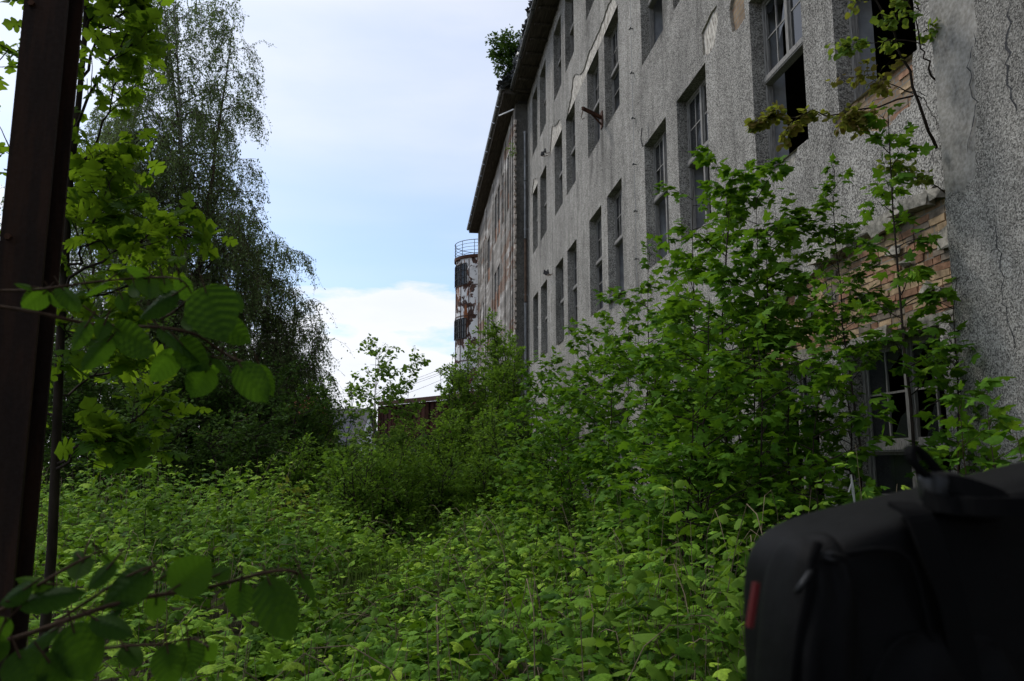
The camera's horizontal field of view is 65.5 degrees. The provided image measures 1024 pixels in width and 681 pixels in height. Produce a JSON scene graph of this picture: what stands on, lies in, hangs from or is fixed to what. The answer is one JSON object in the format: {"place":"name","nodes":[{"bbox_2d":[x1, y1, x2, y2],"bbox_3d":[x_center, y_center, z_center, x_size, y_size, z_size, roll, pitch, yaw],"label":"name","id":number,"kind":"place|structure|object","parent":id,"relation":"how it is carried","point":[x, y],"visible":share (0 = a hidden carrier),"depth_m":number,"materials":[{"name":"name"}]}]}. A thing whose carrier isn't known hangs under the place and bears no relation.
{"place":"outdoors","nodes":[
{"label":"outdoors","id":0,"kind":"place"},
{"bbox_2d":[0,0,528,462],"label":"sky","id":1,"kind":"structure","parent":0,"point":[379,112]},
{"bbox_2d":[324,407,376,460],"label":"white gable house","id":2,"kind":"structure","parent":0,"point":[347,424],"depth_m":85.45,"materials":[{"name":"stone"}]},
{"bbox_2d":[29,473,743,680],"bbox_3d":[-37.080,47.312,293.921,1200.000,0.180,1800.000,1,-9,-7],"label":"ground","id":3,"kind":"structure","parent":0,"point":[235,630],"depth_m":8.17,"materials":[{"name":"green plant"}]},
{"bbox_2d":[0,0,83,680],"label":"steel column","id":4,"kind":"structure","parent":3,"relation":"on","point":[34,207],"depth_m":2.87,"materials":[{"name":"metal"}]},
{"bbox_2d":[40,322,123,525],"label":"hawthorn bush","id":5,"kind":"object","parent":3,"relation":"on","point":[74,397],"visible":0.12,"depth_m":16.08,"materials":[{"name":"green plant"}]},
{"bbox_2d":[0,105,167,439],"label":"weeping birch","id":6,"kind":"object","parent":3,"relation":"on","point":[93,116],"visible":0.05,"depth_m":23.46,"materials":[{"name":"green plant"}]},
{"bbox_2d":[42,327,133,523],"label":"hawthorn bush","id":7,"kind":"object","parent":3,"relation":"on","point":[92,395],"visible":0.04,"depth_m":17.34,"materials":[{"name":"green plant"}]},
{"bbox_2d":[0,0,237,652],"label":"oak sapling","id":8,"kind":"object","parent":3,"relation":"on","point":[112,437],"visible":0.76,"depth_m":3.79,"materials":[{"name":"green plant"}]},
{"bbox_2d":[41,305,224,538],"bbox_3d":[-8.313,1.765,17.154,4.106,4.996,3.542,1,-9,-7],"label":"hawthorn bush","id":9,"kind":"object","parent":3,"relation":"on","point":[103,400],"visible":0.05,"depth_m":16.69,"materials":[{"name":"green plant"}]},
{"bbox_2d":[63,384,221,551],"bbox_3d":[-6.874,2.599,15.176,3.139,3.528,2.736,-5,-10,28],"label":"hawthorn bush","id":10,"kind":"object","parent":3,"relation":"on","point":[193,468],"visible":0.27,"depth_m":14.97,"materials":[{"name":"green plant"}]},
{"bbox_2d":[118,462,173,565],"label":"maple seedling","id":11,"kind":"object","parent":3,"relation":"on","point":[151,505],"visible":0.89,"depth_m":8.40,"materials":[{"name":"green plant"}]},
{"bbox_2d":[55,0,295,451],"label":"weeping birch","id":12,"kind":"object","parent":3,"relation":"on","point":[177,177],"visible":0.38,"depth_m":21.62,"materials":[{"name":"green plant"}]},
{"bbox_2d":[98,334,281,531],"bbox_3d":[-7.797,2.189,18.550,4.058,5.044,3.589,9,-12,-44],"label":"hawthorn bush","id":13,"kind":"object","parent":3,"relation":"on","point":[183,383],"visible":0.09,"depth_m":17.91,"materials":[{"name":"green plant"}]},
{"bbox_2d":[119,400,329,544],"bbox_3d":[-5.616,2.532,16.243,3.699,3.640,3.676,1,-9,-7],"label":"hawthorn bush","id":14,"kind":"object","parent":3,"relation":"on","point":[229,457],"visible":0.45,"depth_m":15.56,"materials":[{"name":"green plant"}]},
{"bbox_2d":[146,333,310,537],"bbox_3d":[-7.040,2.159,18.407,3.683,4.608,3.414,-2,-9,13],"label":"hawthorn bush","id":15,"kind":"object","parent":3,"relation":"on","point":[208,401],"visible":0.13,"depth_m":18.11,"materials":[{"name":"green plant"}]},
{"bbox_2d":[207,469,260,586],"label":"maple seedling","id":16,"kind":"object","parent":3,"relation":"on","point":[226,477],"visible":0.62,"depth_m":9.43,"materials":[{"name":"green plant"}]},
{"bbox_2d":[186,346,326,537],"bbox_3d":[-5.975,2.323,18.314,3.305,4.287,3.013,-6,-11,36],"label":"hawthorn bush","id":17,"kind":"object","parent":3,"relation":"on","point":[280,377],"visible":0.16,"depth_m":18.13,"materials":[{"name":"green plant"}]},
{"bbox_2d":[193,196,354,476],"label":"weeping birch","id":18,"kind":"object","parent":3,"relation":"on","point":[292,350],"visible":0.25,"depth_m":22.14,"materials":[{"name":"green plant"}]},
{"bbox_2d":[267,475,310,568],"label":"maple seedling","id":19,"kind":"object","parent":3,"relation":"on","point":[297,489],"visible":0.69,"depth_m":11.54,"materials":[{"name":"green plant"}]},
{"bbox_2d":[220,376,359,535],"bbox_3d":[-5.097,2.617,17.798,3.272,3.789,2.604,1,-9,-7],"label":"hawthorn bush","id":20,"kind":"object","parent":3,"relation":"on","point":[304,416],"visible":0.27,"depth_m":17.80,"materials":[{"name":"green plant"}]},
{"bbox_2d":[245,432,343,551],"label":"willow shrub","id":21,"kind":"object","parent":3,"relation":"on","point":[295,476],"visible":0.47,"depth_m":14.83,"materials":[{"name":"green plant"}]},
{"bbox_2d":[280,375,365,532],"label":"willow shrub","id":22,"kind":"object","parent":3,"relation":"on","point":[325,431],"visible":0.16,"depth_m":19.55,"materials":[{"name":"green plant"}]},
{"bbox_2d":[281,439,377,541],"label":"willow shrub","id":23,"kind":"object","parent":3,"relation":"on","point":[334,448],"visible":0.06,"depth_m":16.35,"materials":[{"name":"green plant"}]},
{"bbox_2d":[308,449,352,533],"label":"maple seedling","id":24,"kind":"object","parent":3,"relation":"on","point":[326,461],"visible":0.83,"depth_m":12.53,"materials":[{"name":"green plant"}]},
{"bbox_2d":[207,511,495,629],"bbox_3d":[-1.727,3.337,13.077,3.516,0.842,11.622,0,-9,0],"label":"bush","id":25,"kind":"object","parent":3,"relation":"on","point":[356,585],"depth_m":8.69,"materials":[{"name":"green plant"}]},
{"bbox_2d":[307,446,420,556],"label":"willow shrub","id":26,"kind":"object","parent":3,"relation":"on","point":[381,505],"visible":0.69,"depth_m":13.54,"materials":[{"name":"green plant"}]},
{"bbox_2d":[334,333,408,532],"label":"young birch","id":27,"kind":"object","parent":3,"relation":"on","point":[383,366],"visible":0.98,"depth_m":14.75,"materials":[{"name":"green plant"}]},
{"bbox_2d":[347,423,422,484],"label":"willow shrub","id":28,"kind":"object","parent":3,"relation":"on","point":[389,447],"visible":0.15,"depth_m":25.48,"materials":[{"name":"green plant"}]},
{"bbox_2d":[335,455,443,549],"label":"willow shrub","id":29,"kind":"object","parent":3,"relation":"on","point":[413,490],"visible":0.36,"depth_m":14.54,"materials":[{"name":"green plant"}]},
{"bbox_2d":[350,417,464,504],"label":"willow shrub","id":30,"kind":"object","parent":3,"relation":"on","point":[405,455],"visible":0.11,"depth_m":21.52,"materials":[{"name":"green plant"}]},
{"bbox_2d":[388,347,430,464],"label":"young birch","id":31,"kind":"object","parent":3,"relation":"on","point":[409,382],"visible":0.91,"depth_m":15.07,"materials":[{"name":"green plant"}]},
{"bbox_2d":[377,392,484,453],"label":"rusty steel shed","id":32,"kind":"structure","parent":3,"relation":"on","point":[430,405],"depth_m":46.07,"materials":[{"name":"metal"}]},
{"bbox_2d":[408,427,454,484],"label":"background bush","id":33,"kind":"object","parent":3,"relation":"on","point":[426,437],"visible":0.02,"depth_m":35.57,"materials":[{"name":"green plant"}]},
{"bbox_2d":[395,446,470,529],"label":"willow shrub","id":34,"kind":"object","parent":3,"relation":"on","point":[440,504],"visible":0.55,"depth_m":16.39,"materials":[{"name":"green plant"}]},
{"bbox_2d":[434,369,448,457],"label":"willow shrub","id":35,"kind":"object","parent":3,"relation":"on","point":[439,388],"visible":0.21,"depth_m":29.84,"materials":[{"name":"green plant"}]},
{"bbox_2d":[402,400,481,510],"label":"willow shrub","id":36,"kind":"object","parent":3,"relation":"on","point":[443,440],"visible":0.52,"depth_m":20.73,"materials":[{"name":"green plant"}]},
{"bbox_2d":[28,442,874,680],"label":"nettles","id":37,"kind":"object","parent":3,"relation":"on","point":[642,637],"visible":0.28,"depth_m":5.14,"materials":[{"name":"green plant"}]},
{"bbox_2d":[447,353,468,435],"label":"willow shrub","id":38,"kind":"object","parent":3,"relation":"on","point":[454,356],"visible":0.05,"depth_m":30.07,"materials":[{"name":"green plant"}]},
{"bbox_2d":[454,239,477,398],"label":"round tower","id":39,"kind":"structure","parent":3,"relation":"on","point":[466,295],"depth_m":61.71,"materials":[{"name":"paint"}]},
{"bbox_2d":[437,339,499,494],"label":"willow shrub","id":40,"kind":"object","parent":3,"relation":"on","point":[455,380],"visible":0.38,"depth_m":24.95,"materials":[{"name":"green plant"}]},
{"bbox_2d":[27,437,909,680],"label":"bramble undergrowth","id":41,"kind":"object","parent":3,"relation":"on","point":[510,641],"visible":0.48,"depth_m":5.88,"materials":[{"name":"green plant"}]},
{"bbox_2d":[441,448,528,538],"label":"willow shrub","id":42,"kind":"object","parent":3,"relation":"on","point":[472,486],"visible":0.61,"depth_m":15.80,"materials":[{"name":"green plant"}]},
{"bbox_2d":[462,397,521,527],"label":"willow shrub","id":43,"kind":"object","parent":3,"relation":"on","point":[492,417],"visible":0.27,"depth_m":19.41,"materials":[{"name":"green plant"}]},
{"bbox_2d":[466,307,524,461],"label":"willow shrub","id":44,"kind":"object","parent":3,"relation":"on","point":[491,332],"visible":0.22,"depth_m":26.24,"materials":[{"name":"green plant"}]},
{"bbox_2d":[467,73,529,420],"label":"factory wing","id":45,"kind":"structure","parent":3,"relation":"on","point":[496,220],"depth_m":39.82,"materials":[{"name":"grey concrete"}]},
{"bbox_2d":[487,235,489,283],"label":"window","id":46,"kind":"structure","parent":45,"relation":"in","point":[488,242],"depth_m":49.58,"materials":[{"name":"grey glass"}]},
{"bbox_2d":[494,194,496,245],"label":"window","id":47,"kind":"structure","parent":45,"relation":"in","point":[496,194],"depth_m":45.40,"materials":[{"name":"grey glass"}]},
{"bbox_2d":[494,270,496,311],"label":"window","id":48,"kind":"structure","parent":45,"relation":"in","point":[495,276],"depth_m":44.89,"materials":[{"name":"grey glass"}]},
{"bbox_2d":[497,184,499,237],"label":"window","id":49,"kind":"structure","parent":45,"relation":"in","point":[498,223],"depth_m":43.86,"materials":[{"name":"grey glass"}]},
{"bbox_2d":[497,263,499,308],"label":"window","id":50,"kind":"structure","parent":45,"relation":"in","point":[498,269],"depth_m":43.29,"materials":[{"name":"grey glass"}]},
{"bbox_2d":[502,172,503,224],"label":"window","id":51,"kind":"structure","parent":45,"relation":"in","point":[503,172],"depth_m":41.80,"materials":[{"name":"grey glass"}]},
{"bbox_2d":[507,154,508,211],"bbox_3d":[-0.160,-7.769,39.226,0.070,2.800,0.800,1,-9,-7],"label":"window","id":52,"kind":"structure","parent":45,"relation":"in","point":[508,154],"depth_m":39.63,"materials":[{"name":"grey glass"}]},
{"bbox_2d":[481,334,536,469],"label":"willow shrub","id":53,"kind":"object","parent":3,"relation":"on","point":[511,391],"visible":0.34,"depth_m":23.62,"materials":[{"name":"green plant"}]},
{"bbox_2d":[498,399,562,508],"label":"willow shrub","id":54,"kind":"object","parent":3,"relation":"on","point":[515,420],"visible":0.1,"depth_m":19.01,"materials":[{"name":"green plant"}]},
{"bbox_2d":[480,422,589,538],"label":"willow shrub","id":55,"kind":"object","parent":3,"relation":"on","point":[497,451],"visible":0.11,"depth_m":16.96,"materials":[{"name":"green plant"}]},
{"bbox_2d":[507,464,565,630],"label":"maple seedling","id":56,"kind":"object","parent":3,"relation":"on","point":[556,502],"visible":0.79,"depth_m":7.96,"materials":[{"name":"green plant"}]},
{"bbox_2d":[493,392,607,572],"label":"maple sapling","id":57,"kind":"object","parent":3,"relation":"on","point":[524,492],"visible":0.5,"depth_m":11.93,"materials":[{"name":"green plant"}]},
{"bbox_2d":[517,345,587,529],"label":"maple sapling","id":58,"kind":"object","parent":3,"relation":"on","point":[536,388],"visible":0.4,"depth_m":20.58,"materials":[{"name":"green plant"}]},
{"bbox_2d":[517,374,625,557],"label":"maple sapling","id":59,"kind":"object","parent":3,"relation":"on","point":[549,391],"visible":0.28,"depth_m":13.97,"materials":[{"name":"green plant"}]},
{"bbox_2d":[489,345,659,569],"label":"maple sapling","id":60,"kind":"object","parent":3,"relation":"on","point":[563,431],"visible":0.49,"depth_m":11.70,"materials":[{"name":"green plant"}]},
{"bbox_2d":[552,316,630,515],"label":"maple sapling","id":61,"kind":"object","parent":3,"relation":"on","point":[581,342],"visible":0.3,"depth_m":16.34,"materials":[{"name":"green plant"}]},
{"bbox_2d":[575,287,671,553],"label":"maple sapling","id":62,"kind":"object","parent":3,"relation":"on","point":[611,322],"visible":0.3,"depth_m":13.32,"materials":[{"name":"green plant"}]},
{"bbox_2d":[573,233,714,568],"bbox_3d":[1.807,0.917,10.794,2.047,4.590,1.540,0,-9,-1],"label":"maple sapling","id":63,"kind":"object","parent":3,"relation":"on","point":[587,454],"visible":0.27,"depth_m":10.92,"materials":[{"name":"green plant"}]},
{"bbox_2d":[586,298,746,589],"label":"maple sapling","id":64,"kind":"object","parent":3,"relation":"on","point":[644,385],"visible":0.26,"depth_m":9.21,"materials":[{"name":"green plant"}]},
{"bbox_2d":[587,369,813,655],"bbox_3d":[1.490,1.448,6.519,1.527,2.549,1.797,9,-12,-44],"label":"maple sapling","id":65,"kind":"object","parent":3,"relation":"on","point":[678,450],"visible":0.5,"depth_m":6.49,"materials":[{"name":"green plant"}]},
{"bbox_2d":[606,260,798,607],"bbox_3d":[1.707,0.995,7.126,1.662,3.583,1.822,1,-9,-7],"label":"maple sapling","id":66,"kind":"object","parent":3,"relation":"on","point":[669,367],"visible":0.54,"depth_m":7.00,"materials":[{"name":"green plant"}]},
{"bbox_2d":[640,180,777,537],"bbox_3d":[2.482,0.494,10.188,1.912,5.227,1.875,1,-9,-7],"label":"maple sapling","id":67,"kind":"object","parent":3,"relation":"on","point":[701,256],"visible":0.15,"depth_m":10.11,"materials":[{"name":"green plant"}]},
{"bbox_2d":[620,145,849,571],"bbox_3d":[2.453,0.283,8.396,1.840,5.196,2.492,3,-9,-20],"label":"maple sapling","id":68,"kind":"object","parent":3,"relation":"on","point":[782,333],"visible":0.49,"depth_m":8.35,"materials":[{"name":"green plant"}]},
{"bbox_2d":[664,209,832,569],"bbox_3d":[2.360,0.762,7.799,1.629,4.168,1.462,-5,-10,27],"label":"maple sapling","id":69,"kind":"object","parent":3,"relation":"on","point":[765,275],"visible":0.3,"depth_m":7.77,"materials":[{"name":"green plant"}]},
{"bbox_2d":[510,0,1023,570],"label":"factory building","id":70,"kind":"structure","parent":3,"relation":"on","point":[712,74],"depth_m":12.04,"materials":[{"name":"grey concrete"}]},
{"bbox_2d":[485,24,521,78],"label":"roof shrub","id":71,"kind":"object","parent":70,"relation":"on","point":[504,54],"visible":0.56,"depth_m":35.40,"materials":[{"name":"green plant"}]},
{"bbox_2d":[544,177,546,232],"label":"window frame","id":72,"kind":"structure","parent":70,"relation":"in","point":[545,206],"depth_m":32.33,"materials":[{"name":"grey wood"}]},
{"bbox_2d":[558,30,560,87],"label":"window frame","id":73,"kind":"structure","parent":70,"relation":"in","point":[559,64],"depth_m":29.79,"materials":[{"name":"grey wood"}]},
{"bbox_2d":[559,142,562,206],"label":"window frame","id":74,"kind":"structure","parent":70,"relation":"in","point":[560,176],"depth_m":29.07,"materials":[{"name":"grey wood"}]},
{"bbox_2d":[560,266,563,339],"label":"window frame","id":75,"kind":"structure","parent":70,"relation":"in","point":[562,285],"depth_m":28.35,"materials":[{"name":"grey wood"}]},
{"bbox_2d":[569,0,573,57],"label":"window frame","id":76,"kind":"structure","parent":70,"relation":"in","point":[571,33],"depth_m":27.58,"materials":[{"name":"grey wood"}]},
{"bbox_2d":[571,115,574,185],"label":"window frame","id":77,"kind":"structure","parent":70,"relation":"in","point":[573,120],"depth_m":26.90,"materials":[{"name":"grey wood"}]},
{"bbox_2d":[572,247,576,327],"bbox_3d":[2.147,-1.699,25.541,0.145,2.791,1.492,1,-9,-7],"label":"window frame","id":78,"kind":"structure","parent":70,"relation":"in","point":[574,289],"depth_m":26.13,"materials":[{"name":"grey wood"}]},
{"bbox_2d":[581,106,602,129],"bbox_3d":[2.156,-6.057,21.518,0.974,0.521,0.180,9,-12,-44],"label":"hoist bracket","id":79,"kind":"object","parent":70,"relation":"attached to","point":[595,115],"visible":1,"depth_m":21.63,"materials":[{"name":"metal"}]},
{"bbox_2d":[593,63,598,145],"bbox_3d":[2.557,-6.824,23.003,0.145,2.641,1.492,1,-9,-7],"label":"window frame","id":80,"kind":"structure","parent":70,"relation":"in","point":[596,74],"depth_m":23.61,"materials":[{"name":"grey wood"}]},
{"bbox_2d":[595,216,602,311],"bbox_3d":[2.557,-2.205,22.285,0.145,2.791,1.492,1,-9,-7],"label":"window frame","id":81,"kind":"structure","parent":70,"relation":"in","point":[598,264],"depth_m":22.89,"materials":[{"name":"grey wood"}]},
{"bbox_2d":[610,22,619,114],"bbox_3d":[2.823,-7.152,20.895,0.145,2.641,1.492,1,-9,-7],"label":"window frame","id":82,"kind":"structure","parent":70,"relation":"in","point":[614,37],"depth_m":21.44,"materials":[{"name":"grey wood"}]},
{"bbox_2d":[614,188,622,289],"bbox_3d":[2.823,-2.532,20.177,0.145,2.791,1.492,1,-9,-7],"label":"window frame","id":83,"kind":"structure","parent":70,"relation":"in","point":[618,198],"depth_m":20.77,"materials":[{"name":"grey wood"}]},
{"bbox_2d":[629,0,641,468],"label":"lightning conductor","id":84,"kind":"object","parent":70,"relation":"attached to","point":[635,211],"visible":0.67,"depth_m":18.42,"materials":[{"name":"metal"}]},
{"bbox_2d":[647,0,656,50],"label":"window frame","id":85,"kind":"structure","parent":70,"relation":"in","point":[651,3],"depth_m":18.13,"materials":[{"name":"grey wood"}]},
{"bbox_2d":[653,130,669,262],"bbox_3d":[3.251,-3.060,16.784,0.145,2.791,1.532,1,-9,-7],"label":"window frame","id":86,"kind":"structure","parent":70,"relation":"in","point":[660,147],"depth_m":17.28,"materials":[{"name":"grey wood"}]},
{"bbox_2d":[686,77,709,230],"bbox_3d":[3.524,-3.397,14.612,0.145,2.791,1.542,1,-9,-7],"label":"window frame","id":87,"kind":"structure","parent":70,"relation":"in","point":[697,125],"depth_m":15.13,"materials":[{"name":"grey wood"}]},
{"bbox_2d":[761,0,802,166],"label":"window frame","id":88,"kind":"structure","parent":70,"relation":"in","point":[791,14],"depth_m":11.68,"materials":[{"name":"grey wood"}]},
{"bbox_2d":[772,363,821,519],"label":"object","id":89,"kind":"structure","parent":70,"relation":"in","point":[804,382],"depth_m":10.75,"materials":[{"name":"green plant"}]},
{"bbox_2d":[744,0,944,192],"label":"aspen sapling","id":90,"kind":"object","parent":70,"relation":"attached to","point":[852,118],"visible":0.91,"depth_m":7.12,"materials":[{"name":"green plant"}]},
{"bbox_2d":[847,0,862,100],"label":"window frame","id":91,"kind":"structure","parent":70,"relation":"in","point":[853,20],"depth_m":9.64,"materials":[{"name":"grey wood"}]},
{"bbox_2d":[860,334,948,494],"bbox_3d":[4.210,1.177,8.328,0.145,2.421,1.702,1,-9,-7],"label":"window frame","id":92,"kind":"structure","parent":70,"relation":"in","point":[890,466],"depth_m":8.73,"materials":[{"name":"grey wood"}]},
{"bbox_2d":[708,455,878,605],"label":"maple sapling","id":93,"kind":"object","parent":3,"relation":"on","point":[755,500],"visible":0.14,"depth_m":6.20,"materials":[{"name":"green plant"}]},
{"bbox_2d":[692,307,905,619],"bbox_3d":[2.254,1.210,6.509,1.726,2.998,1.294,-7,-11,37],"label":"maple sapling","id":94,"kind":"object","parent":3,"relation":"on","point":[721,360],"visible":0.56,"depth_m":6.54,"materials":[{"name":"green plant"}]},
{"bbox_2d":[743,339,877,542],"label":"maple sapling","id":95,"kind":"object","parent":3,"relation":"on","point":[863,455],"visible":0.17,"depth_m":6.95,"materials":[{"name":"green plant"}]},
{"bbox_2d":[789,153,897,493],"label":"maple sapling","id":96,"kind":"object","parent":3,"relation":"on","point":[825,329],"visible":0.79,"depth_m":7.12,"materials":[{"name":"green plant"}]},
{"bbox_2d":[848,103,1000,480],"bbox_3d":[3.582,0.266,6.787,1.362,4.763,1.058,1,-9,-7],"label":"maple sapling","id":97,"kind":"object","parent":3,"relation":"on","point":[944,357],"visible":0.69,"depth_m":6.82,"materials":[{"name":"green plant"}]},
{"bbox_2d":[912,380,1011,475],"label":"maple sapling","id":98,"kind":"object","parent":3,"relation":"on","point":[972,437],"visible":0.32,"depth_m":5.77,"materials":[{"name":"green plant"}]},
{"bbox_2d":[964,376,1023,470],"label":"maple sapling","id":99,"kind":"object","parent":3,"relation":"on","point":[1007,421],"visible":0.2,"depth_m":5.58,"materials":[{"name":"green plant"}]},
{"bbox_2d":[983,427,1023,460],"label":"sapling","id":100,"kind":"object","parent":3,"relation":"on","point":[996,438],"visible":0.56,"depth_m":5.21,"materials":[{"name":"green plant"}]},
{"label":"canopy tree","id":101,"kind":"object","parent":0,"visible":0},
{"bbox_2d":[0,264,274,403],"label":"hazel branch","id":102,"kind":"object","parent":101,"relation":"attached to","point":[211,311],"visible":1,"depth_m":1.06,"materials":[{"name":"green plant"}]},
{"bbox_2d":[0,542,314,680],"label":"hazel branch","id":103,"kind":"object","parent":101,"relation":"attached to","point":[77,651],"visible":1,"depth_m":0.85,"materials":[{"name":"green plant"}]},
{"bbox_3d":[0.350,1.202,0.474,0.533,1.069,0.209,1,-9,-7],"label":"brick pier","id":104,"kind":"object","parent":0,"visible":0},
{"bbox_2d":[744,445,1023,680],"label":"rucksack","id":105,"kind":"object","parent":104,"relation":"on","point":[923,580],"visible":1,"depth_m":0.56,"materials":[{"name":"black fabric"}]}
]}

